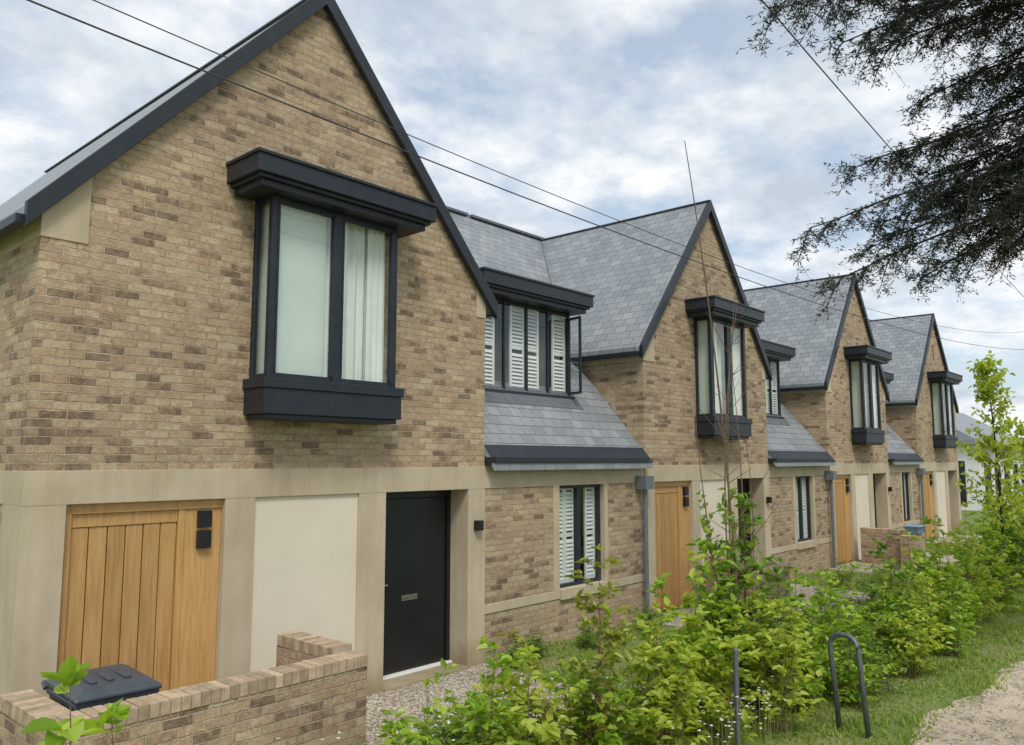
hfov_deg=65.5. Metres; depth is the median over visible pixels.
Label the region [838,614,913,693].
garden shrub
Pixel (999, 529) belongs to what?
garden shrub
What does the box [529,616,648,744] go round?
garden shrub
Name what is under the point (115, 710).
sapling
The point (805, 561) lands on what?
brick walls
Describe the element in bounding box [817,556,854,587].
shrub
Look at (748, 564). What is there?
coping bricks
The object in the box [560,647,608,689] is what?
shrub
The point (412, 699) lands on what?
gravel path
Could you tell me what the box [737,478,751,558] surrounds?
front door
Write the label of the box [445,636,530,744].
garden shrub
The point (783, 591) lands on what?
low brick wall
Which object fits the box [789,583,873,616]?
gravel path
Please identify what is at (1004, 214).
cedar tree
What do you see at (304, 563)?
rendered panel
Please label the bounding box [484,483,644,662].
brick walls
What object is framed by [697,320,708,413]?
roller blinds
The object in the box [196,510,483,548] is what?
wall lights
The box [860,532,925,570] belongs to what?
low brick wall
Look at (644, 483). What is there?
hopper and downpipe
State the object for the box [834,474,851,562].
oak store door
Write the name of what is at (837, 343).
verge and gutters
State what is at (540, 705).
garden shrub
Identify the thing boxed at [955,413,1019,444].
roof
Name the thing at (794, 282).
ridge
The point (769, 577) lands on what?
garden shrub
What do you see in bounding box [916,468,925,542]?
hopper and downpipe
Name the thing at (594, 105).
sky
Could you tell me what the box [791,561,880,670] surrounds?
garden shrub
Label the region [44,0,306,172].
ridge
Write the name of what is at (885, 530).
coping bricks
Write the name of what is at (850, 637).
cycle hoop
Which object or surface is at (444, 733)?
garden shrub
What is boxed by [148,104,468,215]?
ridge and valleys
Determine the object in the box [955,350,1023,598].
young tree
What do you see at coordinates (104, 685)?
wheelie bin
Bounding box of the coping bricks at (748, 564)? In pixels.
[704,556,788,579]
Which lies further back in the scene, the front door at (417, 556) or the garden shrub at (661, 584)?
the front door at (417, 556)
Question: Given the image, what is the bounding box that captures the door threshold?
[383,660,451,679]
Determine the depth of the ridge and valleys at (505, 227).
17.97 m
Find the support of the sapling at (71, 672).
on the ground at (894, 697)
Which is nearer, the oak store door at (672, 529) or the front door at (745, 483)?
the oak store door at (672, 529)
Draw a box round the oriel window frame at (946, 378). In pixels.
[927,370,962,448]
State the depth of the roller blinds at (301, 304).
8.42 m
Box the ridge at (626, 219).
[540,200,709,240]
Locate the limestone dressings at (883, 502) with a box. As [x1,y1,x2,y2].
[780,378,891,566]
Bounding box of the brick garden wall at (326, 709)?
[0,645,366,744]
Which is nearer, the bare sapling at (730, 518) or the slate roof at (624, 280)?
the bare sapling at (730, 518)
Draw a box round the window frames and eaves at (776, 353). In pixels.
[761,339,835,541]
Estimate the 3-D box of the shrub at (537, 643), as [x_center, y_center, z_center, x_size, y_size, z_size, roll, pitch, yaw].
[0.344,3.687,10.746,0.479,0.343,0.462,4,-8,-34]
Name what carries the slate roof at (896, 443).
attached to the main slate roof
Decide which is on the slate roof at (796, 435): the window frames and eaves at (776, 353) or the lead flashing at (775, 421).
the lead flashing at (775, 421)
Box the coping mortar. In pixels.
[41,640,353,734]
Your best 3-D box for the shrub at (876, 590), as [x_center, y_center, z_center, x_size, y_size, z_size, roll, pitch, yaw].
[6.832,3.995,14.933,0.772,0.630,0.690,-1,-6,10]
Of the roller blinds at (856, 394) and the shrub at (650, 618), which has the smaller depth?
the shrub at (650, 618)
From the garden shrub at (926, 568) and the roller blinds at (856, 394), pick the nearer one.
the garden shrub at (926, 568)
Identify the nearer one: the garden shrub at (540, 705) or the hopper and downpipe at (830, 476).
the garden shrub at (540, 705)
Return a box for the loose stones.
[940,656,1023,741]
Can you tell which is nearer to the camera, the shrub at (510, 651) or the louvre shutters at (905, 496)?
the shrub at (510, 651)
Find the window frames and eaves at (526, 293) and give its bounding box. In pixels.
[479,266,652,587]
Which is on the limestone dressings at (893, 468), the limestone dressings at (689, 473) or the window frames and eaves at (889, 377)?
the window frames and eaves at (889, 377)
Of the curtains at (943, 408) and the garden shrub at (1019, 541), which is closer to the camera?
the garden shrub at (1019, 541)
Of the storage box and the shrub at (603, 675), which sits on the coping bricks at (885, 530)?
the storage box
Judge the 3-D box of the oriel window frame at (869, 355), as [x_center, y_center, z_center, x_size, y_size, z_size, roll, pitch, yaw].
[9.883,0.677,21.898,0.640,2.625,2.136,-6,-8,41]
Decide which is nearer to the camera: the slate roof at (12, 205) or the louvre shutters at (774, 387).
the slate roof at (12, 205)
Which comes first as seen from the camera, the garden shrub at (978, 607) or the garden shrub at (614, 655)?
the garden shrub at (614, 655)
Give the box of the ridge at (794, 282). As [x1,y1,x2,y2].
[743,274,851,290]
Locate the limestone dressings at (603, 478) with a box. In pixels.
[484,465,643,613]
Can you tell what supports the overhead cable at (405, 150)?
attached to the utility pole
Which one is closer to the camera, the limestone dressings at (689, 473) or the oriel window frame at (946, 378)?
the limestone dressings at (689, 473)
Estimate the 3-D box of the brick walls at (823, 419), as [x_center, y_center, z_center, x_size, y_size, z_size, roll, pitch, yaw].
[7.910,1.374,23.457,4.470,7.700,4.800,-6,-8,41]
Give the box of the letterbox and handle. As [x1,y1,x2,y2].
[385,584,416,600]
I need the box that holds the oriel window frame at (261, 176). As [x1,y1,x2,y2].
[226,147,438,424]
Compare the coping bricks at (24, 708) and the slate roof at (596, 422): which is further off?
the slate roof at (596, 422)
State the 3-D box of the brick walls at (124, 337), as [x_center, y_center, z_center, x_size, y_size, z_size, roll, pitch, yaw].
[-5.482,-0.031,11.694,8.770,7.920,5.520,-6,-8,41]
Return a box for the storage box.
[903,524,925,533]
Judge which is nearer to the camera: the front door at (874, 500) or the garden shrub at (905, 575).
the garden shrub at (905, 575)
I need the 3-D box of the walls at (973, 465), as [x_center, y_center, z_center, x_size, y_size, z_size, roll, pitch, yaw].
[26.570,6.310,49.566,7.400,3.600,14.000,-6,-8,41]
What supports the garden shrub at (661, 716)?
on the ground at (894, 697)
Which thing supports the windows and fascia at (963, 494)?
attached to the walls at (973, 465)
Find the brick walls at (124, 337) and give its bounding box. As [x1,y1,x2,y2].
[0,7,484,530]
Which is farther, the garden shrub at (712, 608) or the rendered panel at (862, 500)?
the rendered panel at (862, 500)
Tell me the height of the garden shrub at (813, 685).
1.522 m
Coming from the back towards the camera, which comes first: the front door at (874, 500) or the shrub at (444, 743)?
the front door at (874, 500)
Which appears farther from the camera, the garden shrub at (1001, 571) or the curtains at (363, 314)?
the garden shrub at (1001, 571)
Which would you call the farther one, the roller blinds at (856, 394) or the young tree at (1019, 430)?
the roller blinds at (856, 394)
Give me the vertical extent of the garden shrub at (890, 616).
1.356 m
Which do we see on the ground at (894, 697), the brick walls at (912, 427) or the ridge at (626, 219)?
the brick walls at (912, 427)
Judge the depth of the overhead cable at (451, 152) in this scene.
7.60 m
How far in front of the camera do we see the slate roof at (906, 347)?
27.92 m
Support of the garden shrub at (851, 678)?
on the ground at (894, 697)
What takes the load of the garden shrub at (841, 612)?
on the ground at (894, 697)
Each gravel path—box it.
[366,663,594,744]
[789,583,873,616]
[860,552,960,565]
[942,531,1006,539]
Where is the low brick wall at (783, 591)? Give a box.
[705,565,789,619]
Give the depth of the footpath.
8.16 m
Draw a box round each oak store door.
[56,499,222,691]
[655,481,690,611]
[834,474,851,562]
[923,471,934,539]
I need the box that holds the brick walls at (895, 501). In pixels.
[889,472,920,529]
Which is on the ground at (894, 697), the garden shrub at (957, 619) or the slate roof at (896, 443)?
the garden shrub at (957, 619)
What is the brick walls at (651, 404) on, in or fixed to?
on the ground at (894, 697)
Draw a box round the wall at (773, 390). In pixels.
[767,363,774,410]
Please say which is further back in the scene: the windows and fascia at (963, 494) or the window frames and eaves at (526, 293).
the windows and fascia at (963, 494)
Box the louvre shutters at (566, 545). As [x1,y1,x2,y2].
[485,305,594,583]
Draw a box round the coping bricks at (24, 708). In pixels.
[0,631,367,736]
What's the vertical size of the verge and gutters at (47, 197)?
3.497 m
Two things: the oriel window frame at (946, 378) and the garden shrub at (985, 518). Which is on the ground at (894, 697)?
the garden shrub at (985, 518)
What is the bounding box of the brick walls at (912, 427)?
[885,327,957,462]
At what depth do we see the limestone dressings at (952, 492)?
28.45 m
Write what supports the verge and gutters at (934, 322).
attached to the slate roof at (906, 347)
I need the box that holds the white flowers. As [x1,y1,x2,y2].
[277,578,876,744]
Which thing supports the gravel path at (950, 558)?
on the ground at (894, 697)
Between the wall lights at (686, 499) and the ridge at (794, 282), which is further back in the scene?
the ridge at (794, 282)
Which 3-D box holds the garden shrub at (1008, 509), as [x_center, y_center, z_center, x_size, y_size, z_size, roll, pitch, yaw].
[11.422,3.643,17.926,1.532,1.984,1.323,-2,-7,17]
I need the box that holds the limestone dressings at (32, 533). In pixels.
[0,177,485,697]
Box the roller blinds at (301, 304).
[256,203,326,376]
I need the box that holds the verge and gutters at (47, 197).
[0,0,497,318]
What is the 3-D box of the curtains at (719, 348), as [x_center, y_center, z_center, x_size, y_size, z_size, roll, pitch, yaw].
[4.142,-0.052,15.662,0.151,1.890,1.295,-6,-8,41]
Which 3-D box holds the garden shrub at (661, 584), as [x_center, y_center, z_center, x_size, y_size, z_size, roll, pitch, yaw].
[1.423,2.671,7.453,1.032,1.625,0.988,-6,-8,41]
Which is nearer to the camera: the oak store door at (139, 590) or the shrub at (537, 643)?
the oak store door at (139, 590)
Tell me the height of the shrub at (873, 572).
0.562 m
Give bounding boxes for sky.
[0,0,1023,440]
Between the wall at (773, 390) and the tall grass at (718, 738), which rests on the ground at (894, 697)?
the tall grass at (718, 738)
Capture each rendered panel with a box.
[249,493,357,671]
[700,479,728,585]
[855,474,869,559]
[936,471,947,536]
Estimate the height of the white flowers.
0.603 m
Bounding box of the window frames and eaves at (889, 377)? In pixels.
[883,371,923,521]
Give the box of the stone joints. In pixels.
[22,470,484,506]
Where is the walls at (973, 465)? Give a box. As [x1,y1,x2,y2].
[957,444,1023,510]
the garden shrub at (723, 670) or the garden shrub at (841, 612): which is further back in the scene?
the garden shrub at (841, 612)
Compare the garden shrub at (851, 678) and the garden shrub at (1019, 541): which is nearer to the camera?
the garden shrub at (851, 678)
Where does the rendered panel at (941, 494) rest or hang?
on the ground at (894, 697)
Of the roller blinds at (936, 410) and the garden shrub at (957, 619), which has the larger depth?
the roller blinds at (936, 410)
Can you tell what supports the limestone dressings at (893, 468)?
on the brick walls at (895, 501)
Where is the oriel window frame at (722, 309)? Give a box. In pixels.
[684,295,765,439]
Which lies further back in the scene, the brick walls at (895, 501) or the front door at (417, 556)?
the brick walls at (895, 501)
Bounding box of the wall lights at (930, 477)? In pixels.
[929,474,961,484]
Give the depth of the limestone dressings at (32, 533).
7.84 m
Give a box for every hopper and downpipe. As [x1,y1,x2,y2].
[635,476,653,620]
[824,471,836,567]
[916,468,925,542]
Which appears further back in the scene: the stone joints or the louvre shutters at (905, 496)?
the louvre shutters at (905, 496)
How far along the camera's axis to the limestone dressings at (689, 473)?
14.89 m
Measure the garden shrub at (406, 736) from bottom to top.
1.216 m
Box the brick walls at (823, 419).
[780,288,887,510]
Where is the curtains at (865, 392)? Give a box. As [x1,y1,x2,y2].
[858,361,876,427]
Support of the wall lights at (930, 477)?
attached to the limestone dressings at (952, 492)
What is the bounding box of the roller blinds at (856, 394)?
[851,361,860,427]
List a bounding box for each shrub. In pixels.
[375,658,457,744]
[425,700,475,744]
[427,731,459,744]
[434,671,538,744]
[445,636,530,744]
[466,628,579,744]
[470,642,579,744]
[500,627,534,667]
[519,631,553,657]
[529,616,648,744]
[550,542,642,744]
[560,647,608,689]
[572,624,607,648]
[601,596,719,744]
[610,572,718,744]
[633,601,660,630]
[667,550,771,744]
[674,527,759,728]
[686,493,791,709]
[722,572,826,736]
[728,555,821,692]
[743,567,839,713]
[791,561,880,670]
[792,569,869,689]
[803,632,898,708]
[816,583,859,609]
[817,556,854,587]
[837,563,938,674]
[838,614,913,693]
[854,533,934,659]
[854,568,893,600]
[871,558,900,581]
[875,603,955,679]
[880,531,951,651]
[899,514,980,643]
[912,517,1003,628]
[922,586,981,657]
[930,501,1021,622]
[945,510,1023,611]
[961,500,1023,588]
[971,496,1023,599]
[977,492,1023,571]
[979,485,1023,551]
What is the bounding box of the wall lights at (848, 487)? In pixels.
[845,479,891,491]
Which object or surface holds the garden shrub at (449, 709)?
on the ground at (894, 697)
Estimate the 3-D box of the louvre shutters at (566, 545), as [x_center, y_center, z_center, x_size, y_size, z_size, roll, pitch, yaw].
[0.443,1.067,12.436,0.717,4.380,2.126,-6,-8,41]
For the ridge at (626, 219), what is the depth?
17.29 m
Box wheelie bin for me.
[41,664,161,710]
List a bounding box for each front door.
[383,490,450,674]
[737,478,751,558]
[873,474,876,527]
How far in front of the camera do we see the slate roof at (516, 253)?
17.29 m
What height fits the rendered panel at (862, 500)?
2.270 m
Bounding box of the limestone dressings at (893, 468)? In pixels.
[888,462,921,528]
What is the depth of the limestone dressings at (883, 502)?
22.15 m
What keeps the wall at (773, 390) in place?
attached to the window frames and eaves at (776, 353)
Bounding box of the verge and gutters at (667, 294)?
[571,200,771,380]
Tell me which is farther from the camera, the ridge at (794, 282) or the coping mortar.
the ridge at (794, 282)
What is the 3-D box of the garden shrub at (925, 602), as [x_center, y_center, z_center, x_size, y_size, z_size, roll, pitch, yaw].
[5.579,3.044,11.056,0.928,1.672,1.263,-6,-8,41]
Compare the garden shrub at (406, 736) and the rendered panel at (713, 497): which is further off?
the rendered panel at (713, 497)
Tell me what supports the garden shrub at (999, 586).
on the ground at (894, 697)
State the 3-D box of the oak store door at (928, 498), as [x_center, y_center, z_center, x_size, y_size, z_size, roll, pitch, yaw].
[13.889,4.458,26.658,0.100,2.270,1.378,-6,-8,41]
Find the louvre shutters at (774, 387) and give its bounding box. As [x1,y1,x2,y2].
[765,362,807,538]
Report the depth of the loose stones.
8.28 m
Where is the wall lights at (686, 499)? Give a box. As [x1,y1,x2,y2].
[683,487,771,506]
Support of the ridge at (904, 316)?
on the slate roof at (906, 347)
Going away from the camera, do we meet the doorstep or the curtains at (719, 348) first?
the doorstep
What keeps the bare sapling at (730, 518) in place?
on the ground at (894, 697)
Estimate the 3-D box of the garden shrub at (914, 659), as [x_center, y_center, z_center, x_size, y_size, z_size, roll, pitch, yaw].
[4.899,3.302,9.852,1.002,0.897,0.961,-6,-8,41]
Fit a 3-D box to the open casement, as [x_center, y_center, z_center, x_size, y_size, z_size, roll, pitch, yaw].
[1.058,-0.287,13.435,0.042,1.310,0.346,4,-8,-34]
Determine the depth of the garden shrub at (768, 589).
9.03 m
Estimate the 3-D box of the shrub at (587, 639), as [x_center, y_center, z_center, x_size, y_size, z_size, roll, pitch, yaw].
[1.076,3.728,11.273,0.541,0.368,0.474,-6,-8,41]
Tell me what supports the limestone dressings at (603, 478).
on the brick walls at (518, 542)
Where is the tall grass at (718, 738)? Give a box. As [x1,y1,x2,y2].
[551,599,942,744]
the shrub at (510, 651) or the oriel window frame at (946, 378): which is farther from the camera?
the oriel window frame at (946, 378)
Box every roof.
[0,18,491,314]
[448,210,652,470]
[466,216,549,282]
[542,202,767,377]
[744,275,886,399]
[767,403,834,465]
[869,314,955,411]
[886,423,923,464]
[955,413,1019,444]
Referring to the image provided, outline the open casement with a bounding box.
[567,316,581,394]
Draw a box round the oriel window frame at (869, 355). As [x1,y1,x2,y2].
[843,345,892,444]
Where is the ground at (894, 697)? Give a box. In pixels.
[485,503,1023,744]
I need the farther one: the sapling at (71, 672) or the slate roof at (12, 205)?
the slate roof at (12, 205)
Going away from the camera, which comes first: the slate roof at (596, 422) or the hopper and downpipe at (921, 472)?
the slate roof at (596, 422)
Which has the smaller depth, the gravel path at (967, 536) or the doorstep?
the doorstep
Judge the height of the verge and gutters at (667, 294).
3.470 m
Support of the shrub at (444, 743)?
on the ground at (894, 697)
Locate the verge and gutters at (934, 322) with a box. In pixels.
[885,313,958,412]
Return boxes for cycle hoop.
[827,631,870,739]
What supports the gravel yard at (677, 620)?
on the ground at (894, 697)
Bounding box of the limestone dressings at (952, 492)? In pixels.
[885,401,962,537]
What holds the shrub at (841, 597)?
on the ground at (894, 697)
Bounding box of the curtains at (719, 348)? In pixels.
[707,322,741,415]
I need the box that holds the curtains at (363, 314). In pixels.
[323,217,384,381]
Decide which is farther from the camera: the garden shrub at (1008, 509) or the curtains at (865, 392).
the curtains at (865, 392)
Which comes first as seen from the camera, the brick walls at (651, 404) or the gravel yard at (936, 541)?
the brick walls at (651, 404)
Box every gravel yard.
[652,606,700,626]
[828,561,901,573]
[926,538,979,545]
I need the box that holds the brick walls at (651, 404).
[484,216,767,578]
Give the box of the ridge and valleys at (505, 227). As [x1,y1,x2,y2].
[468,214,551,283]
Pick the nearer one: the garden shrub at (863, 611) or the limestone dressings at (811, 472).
the garden shrub at (863, 611)
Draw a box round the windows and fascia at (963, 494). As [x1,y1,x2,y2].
[958,444,1023,503]
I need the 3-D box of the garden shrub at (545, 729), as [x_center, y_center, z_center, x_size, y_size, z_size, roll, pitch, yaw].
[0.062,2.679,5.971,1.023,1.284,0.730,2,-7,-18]
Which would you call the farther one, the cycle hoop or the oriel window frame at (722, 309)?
the oriel window frame at (722, 309)
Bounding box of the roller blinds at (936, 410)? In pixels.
[932,383,940,434]
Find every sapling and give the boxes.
[19,655,92,744]
[76,697,130,744]
[683,141,790,705]
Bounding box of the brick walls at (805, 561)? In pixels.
[769,475,831,578]
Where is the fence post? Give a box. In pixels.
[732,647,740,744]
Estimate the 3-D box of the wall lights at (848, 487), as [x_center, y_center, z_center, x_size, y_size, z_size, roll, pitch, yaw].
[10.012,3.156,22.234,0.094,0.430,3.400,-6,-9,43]
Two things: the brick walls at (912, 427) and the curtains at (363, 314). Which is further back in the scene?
the brick walls at (912, 427)
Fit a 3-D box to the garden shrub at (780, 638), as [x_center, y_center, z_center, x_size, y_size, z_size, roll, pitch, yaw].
[2.545,2.754,7.819,1.007,1.541,0.932,-6,-8,41]
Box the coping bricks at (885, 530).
[860,527,924,539]
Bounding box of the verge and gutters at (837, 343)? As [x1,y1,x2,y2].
[780,274,889,401]
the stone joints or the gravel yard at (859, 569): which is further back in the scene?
the gravel yard at (859, 569)
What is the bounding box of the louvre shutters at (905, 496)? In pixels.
[904,474,906,518]
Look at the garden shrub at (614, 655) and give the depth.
6.63 m
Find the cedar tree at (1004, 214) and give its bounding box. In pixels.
[735,0,1023,323]
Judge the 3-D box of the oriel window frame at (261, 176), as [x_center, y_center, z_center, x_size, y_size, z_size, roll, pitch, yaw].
[-1.908,-0.776,8.697,0.640,2.625,2.392,-6,-8,41]
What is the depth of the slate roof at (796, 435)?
19.22 m
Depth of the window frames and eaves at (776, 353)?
19.15 m
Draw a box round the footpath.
[911,637,1023,744]
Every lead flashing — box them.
[485,381,583,409]
[766,413,790,425]
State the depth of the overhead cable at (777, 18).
10.08 m
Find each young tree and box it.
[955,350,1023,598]
[989,420,1023,550]
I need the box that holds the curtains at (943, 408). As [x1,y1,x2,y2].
[938,383,951,434]
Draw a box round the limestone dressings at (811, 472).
[768,463,831,553]
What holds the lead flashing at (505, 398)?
on the slate roof at (596, 422)
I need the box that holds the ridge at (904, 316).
[869,313,932,320]
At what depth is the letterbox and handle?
9.99 m
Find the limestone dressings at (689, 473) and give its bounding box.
[577,335,771,615]
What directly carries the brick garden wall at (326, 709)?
on the ground at (894, 697)
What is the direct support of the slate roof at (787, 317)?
attached to the brick walls at (823, 419)
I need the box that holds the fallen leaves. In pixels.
[919,652,1023,744]
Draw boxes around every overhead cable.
[27,0,1023,349]
[93,0,1014,332]
[761,0,1023,296]
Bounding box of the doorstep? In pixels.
[383,662,469,691]
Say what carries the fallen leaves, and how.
on the footpath
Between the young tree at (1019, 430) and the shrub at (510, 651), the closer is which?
the shrub at (510, 651)

